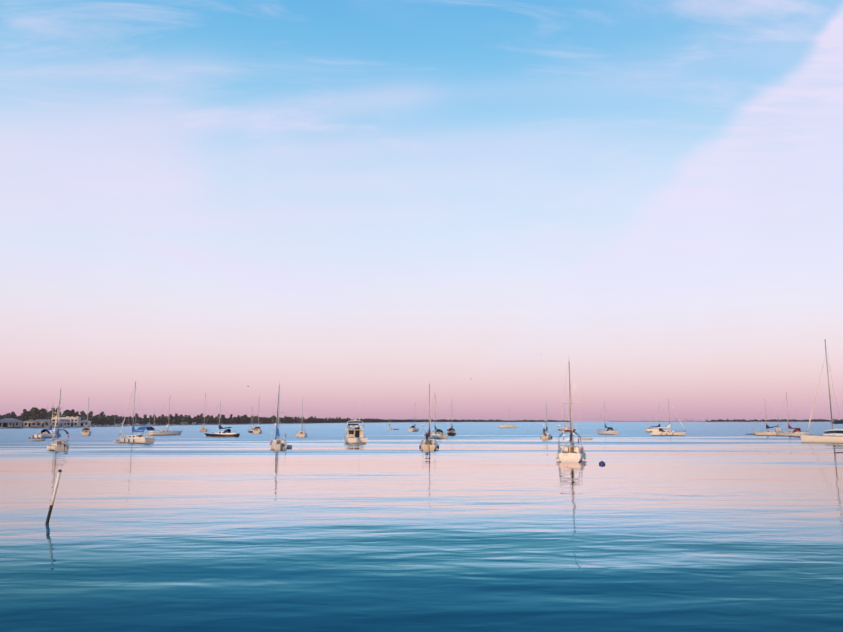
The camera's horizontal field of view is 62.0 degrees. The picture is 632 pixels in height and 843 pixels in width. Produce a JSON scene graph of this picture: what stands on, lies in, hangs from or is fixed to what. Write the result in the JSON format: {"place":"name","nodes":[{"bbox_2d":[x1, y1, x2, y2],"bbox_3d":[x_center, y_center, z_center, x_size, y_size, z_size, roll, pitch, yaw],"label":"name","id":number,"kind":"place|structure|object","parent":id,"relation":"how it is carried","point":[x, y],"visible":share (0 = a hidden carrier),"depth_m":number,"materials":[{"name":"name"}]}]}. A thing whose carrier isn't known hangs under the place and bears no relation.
{"place":"outdoors","nodes":[
{"label":"outdoors","id":0,"kind":"place"},
{"bbox_2d":[1,422,389,428],"bbox_3d":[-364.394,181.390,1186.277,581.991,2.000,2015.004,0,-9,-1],"label":"shore ground","id":1,"kind":"structure","parent":0,"point":[142,424],"depth_m":775.78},
{"bbox_2d":[0,418,22,426],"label":"building","id":2,"kind":"structure","parent":1,"relation":"on","point":[8,422],"depth_m":397.55,"materials":[{"name":"grey"}]},
{"bbox_2d":[23,419,35,426],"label":"building","id":3,"kind":"structure","parent":1,"relation":"on","point":[30,423],"depth_m":419.38,"materials":[{"name":"grey"}]},
{"bbox_2d":[35,419,52,426],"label":"building","id":4,"kind":"structure","parent":1,"relation":"on","point":[43,422],"depth_m":404.61,"materials":[{"name":"grey"}]},
{"bbox_2d":[51,416,80,426],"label":"white building","id":5,"kind":"structure","parent":1,"relation":"on","point":[71,421],"depth_m":420.44,"materials":[{"name":"grey"}]},
{"bbox_2d":[81,420,91,425],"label":"building","id":6,"kind":"structure","parent":1,"relation":"on","point":[83,423],"depth_m":463.86,"materials":[{"name":"grey"}]},
{"bbox_2d":[0,407,388,425],"bbox_3d":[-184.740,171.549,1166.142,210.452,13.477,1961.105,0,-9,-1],"label":"shore trees","id":7,"kind":"object","parent":1,"relation":"on","point":[34,413],"visible":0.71,"depth_m":678.01,"materials":[{"name":"green plant"}]},
{"bbox_2d":[0,421,842,631],"bbox_3d":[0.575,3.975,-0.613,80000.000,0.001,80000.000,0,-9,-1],"label":"water","id":8,"kind":"structure","parent":0,"point":[469,526],"depth_m":26.11,"materials":[{"name":"blue liquid"}]},
{"bbox_2d":[28,434,45,440],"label":"boat","id":9,"kind":"object","parent":8,"relation":"on","point":[35,439],"visible":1,"depth_m":143.81,"materials":[{"name":"grey"}]},
{"bbox_2d":[34,403,59,437],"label":"sailboat","id":10,"kind":"object","parent":8,"relation":"on","point":[45,433],"visible":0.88,"depth_m":168.86,"materials":[{"name":"white plastic"}]},
{"bbox_2d":[45,469,61,523],"bbox_3d":[-14.783,7.519,28.044,0.575,2.713,0.139,1,-9,-5],"label":"wooden post","id":11,"kind":"object","parent":8,"relation":"in","point":[53,495],"visible":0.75,"depth_m":28.07,"materials":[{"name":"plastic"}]},
{"bbox_2d":[47,390,68,450],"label":"sailboat","id":12,"kind":"object","parent":8,"relation":"on","point":[56,445],"visible":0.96,"depth_m":97.20,"materials":[{"name":"white plastic"}]},
{"bbox_2d":[81,399,90,435],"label":"sailboat","id":13,"kind":"object","parent":8,"relation":"on","point":[85,431],"visible":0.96,"depth_m":199.95,"materials":[{"name":"white plastic"}]},
{"bbox_2d":[119,381,154,443],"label":"sailboat","id":14,"kind":"object","parent":8,"relation":"on","point":[139,438],"visible":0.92,"depth_m":129.52,"materials":[{"name":"white plastic"}]},
{"bbox_2d":[147,401,182,435],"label":"sailboat","id":15,"kind":"object","parent":8,"relation":"on","point":[163,432],"visible":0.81,"depth_m":201.11,"materials":[{"name":"white plastic"}]},
{"bbox_2d":[200,393,206,431],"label":"sailboat","id":16,"kind":"object","parent":8,"relation":"on","point":[203,429],"visible":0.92,"depth_m":267.35,"materials":[{"name":"white plastic"}]},
{"bbox_2d":[204,401,239,436],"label":"sailboat","id":17,"kind":"object","parent":8,"relation":"on","point":[225,433],"visible":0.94,"depth_m":177.97,"materials":[{"name":"black plastic"}]},
{"bbox_2d":[253,405,261,433],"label":"sailboat","id":18,"kind":"object","parent":8,"relation":"on","point":[257,430],"visible":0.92,"depth_m":232.72,"materials":[{"name":"white plastic"}]},
{"bbox_2d":[270,380,286,450],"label":"sailboat","id":19,"kind":"object","parent":8,"relation":"on","point":[277,444],"visible":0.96,"depth_m":99.84,"materials":[{"name":"white plastic"}]},
{"bbox_2d":[296,399,306,436],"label":"sailboat","id":20,"kind":"object","parent":8,"relation":"on","point":[301,434],"visible":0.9,"depth_m":178.35,"materials":[{"name":"white plastic"}]},
{"bbox_2d":[344,410,366,443],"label":"motor cruiser","id":21,"kind":"object","parent":8,"relation":"on","point":[354,433],"visible":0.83,"depth_m":126.29,"materials":[{"name":"white plastic"}]},
{"bbox_2d":[408,411,418,431],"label":"sailboat","id":22,"kind":"object","parent":8,"relation":"on","point":[412,429],"visible":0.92,"depth_m":278.50,"materials":[{"name":"white plastic"}]},
{"bbox_2d":[419,384,438,450],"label":"sailboat","id":23,"kind":"object","parent":8,"relation":"on","point":[429,444],"visible":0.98,"depth_m":97.15,"materials":[{"name":"white plastic"}]},
{"bbox_2d":[428,396,447,438],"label":"sailboat","id":24,"kind":"object","parent":8,"relation":"on","point":[438,433],"visible":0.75,"depth_m":164.36,"materials":[{"name":"white plastic"}]},
{"bbox_2d":[447,406,455,435],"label":"sailboat","id":25,"kind":"object","parent":8,"relation":"on","point":[451,431],"visible":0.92,"depth_m":196.74,"materials":[{"name":"white plastic"}]},
{"bbox_2d":[499,410,516,427],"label":"sailboat","id":26,"kind":"object","parent":8,"relation":"on","point":[508,426],"visible":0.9,"depth_m":427.96,"materials":[{"name":"white plastic"}]},
{"bbox_2d":[540,405,551,438],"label":"sailboat","id":27,"kind":"object","parent":8,"relation":"on","point":[546,435],"visible":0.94,"depth_m":158.69,"materials":[{"name":"white plastic"}]},
{"bbox_2d":[558,407,575,430],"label":"sailboat","id":28,"kind":"object","parent":8,"relation":"on","point":[564,429],"visible":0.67,"depth_m":281.46,"materials":[{"name":"white plastic"}]},
{"bbox_2d":[556,361,585,462],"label":"sailboat","id":29,"kind":"object","parent":8,"relation":"on","point":[571,453],"visible":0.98,"depth_m":71.03,"materials":[{"name":"white plastic"}]},
{"bbox_2d":[597,406,618,434],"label":"sailboat","id":30,"kind":"object","parent":8,"relation":"on","point":[609,431],"visible":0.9,"depth_m":213.31,"materials":[{"name":"white plastic"}]},
{"bbox_2d":[646,402,670,431],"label":"sailboat","id":31,"kind":"object","parent":8,"relation":"on","point":[650,430],"visible":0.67,"depth_m":258.99,"materials":[{"name":"white plastic"}]},
{"bbox_2d":[649,399,685,435],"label":"sailboat","id":32,"kind":"object","parent":8,"relation":"on","point":[662,432],"visible":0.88,"depth_m":196.18,"materials":[{"name":"white plastic"}]},
{"bbox_2d":[753,399,777,435],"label":"sailboat","id":33,"kind":"object","parent":8,"relation":"on","point":[769,433],"visible":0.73,"depth_m":197.04,"materials":[{"name":"white plastic"}]},
{"bbox_2d":[776,393,809,436],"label":"sailboat","id":34,"kind":"object","parent":8,"relation":"on","point":[796,432],"visible":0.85,"depth_m":188.18,"materials":[{"name":"white plastic"}]},
{"bbox_2d":[800,339,842,442],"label":"sailboat","id":35,"kind":"object","parent":8,"relation":"on","point":[832,435],"visible":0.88,"depth_m":131.54,"materials":[{"name":"plastic"}]},
{"bbox_2d":[0,0,842,420],"label":"sky","id":36,"kind":"structure","parent":0,"point":[354,206],"materials":[{"name":"blue"}]},
{"bbox_2d":[609,421,716,421],"bbox_3d":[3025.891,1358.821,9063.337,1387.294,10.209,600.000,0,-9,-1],"label":"ground","id":37,"kind":"structure","parent":0,"point":[657,421],"depth_m":8765.27,"materials":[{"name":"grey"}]},
{"bbox_2d":[675,418,712,420],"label":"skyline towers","id":38,"kind":"structure","parent":37,"relation":"on","point":[676,419],"depth_m":8967.50,"materials":[{"name":"grey"}]},
{"bbox_3d":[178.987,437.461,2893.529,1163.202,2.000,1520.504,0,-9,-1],"label":"shore ground","id":39,"kind":"structure","parent":0,"visible":0},
{"bbox_2d":[384,419,569,421],"bbox_3d":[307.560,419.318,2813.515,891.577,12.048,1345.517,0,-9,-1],"label":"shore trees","id":40,"kind":"object","parent":39,"relation":"on","point":[426,420],"visible":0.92,"depth_m":3014.32,"materials":[{"name":"brown plant"}]},
{"bbox_3d":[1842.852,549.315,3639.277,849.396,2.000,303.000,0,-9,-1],"label":"shore ground","id":41,"kind":"structure","parent":0,"visible":0},
{"bbox_2d":[705,419,842,421],"bbox_3d":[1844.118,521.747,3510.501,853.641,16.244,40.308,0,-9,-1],"label":"distant shoreline","id":42,"kind":"structure","parent":41,"relation":"on","point":[775,420],"depth_m":3501.82,"materials":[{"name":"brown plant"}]}
]}

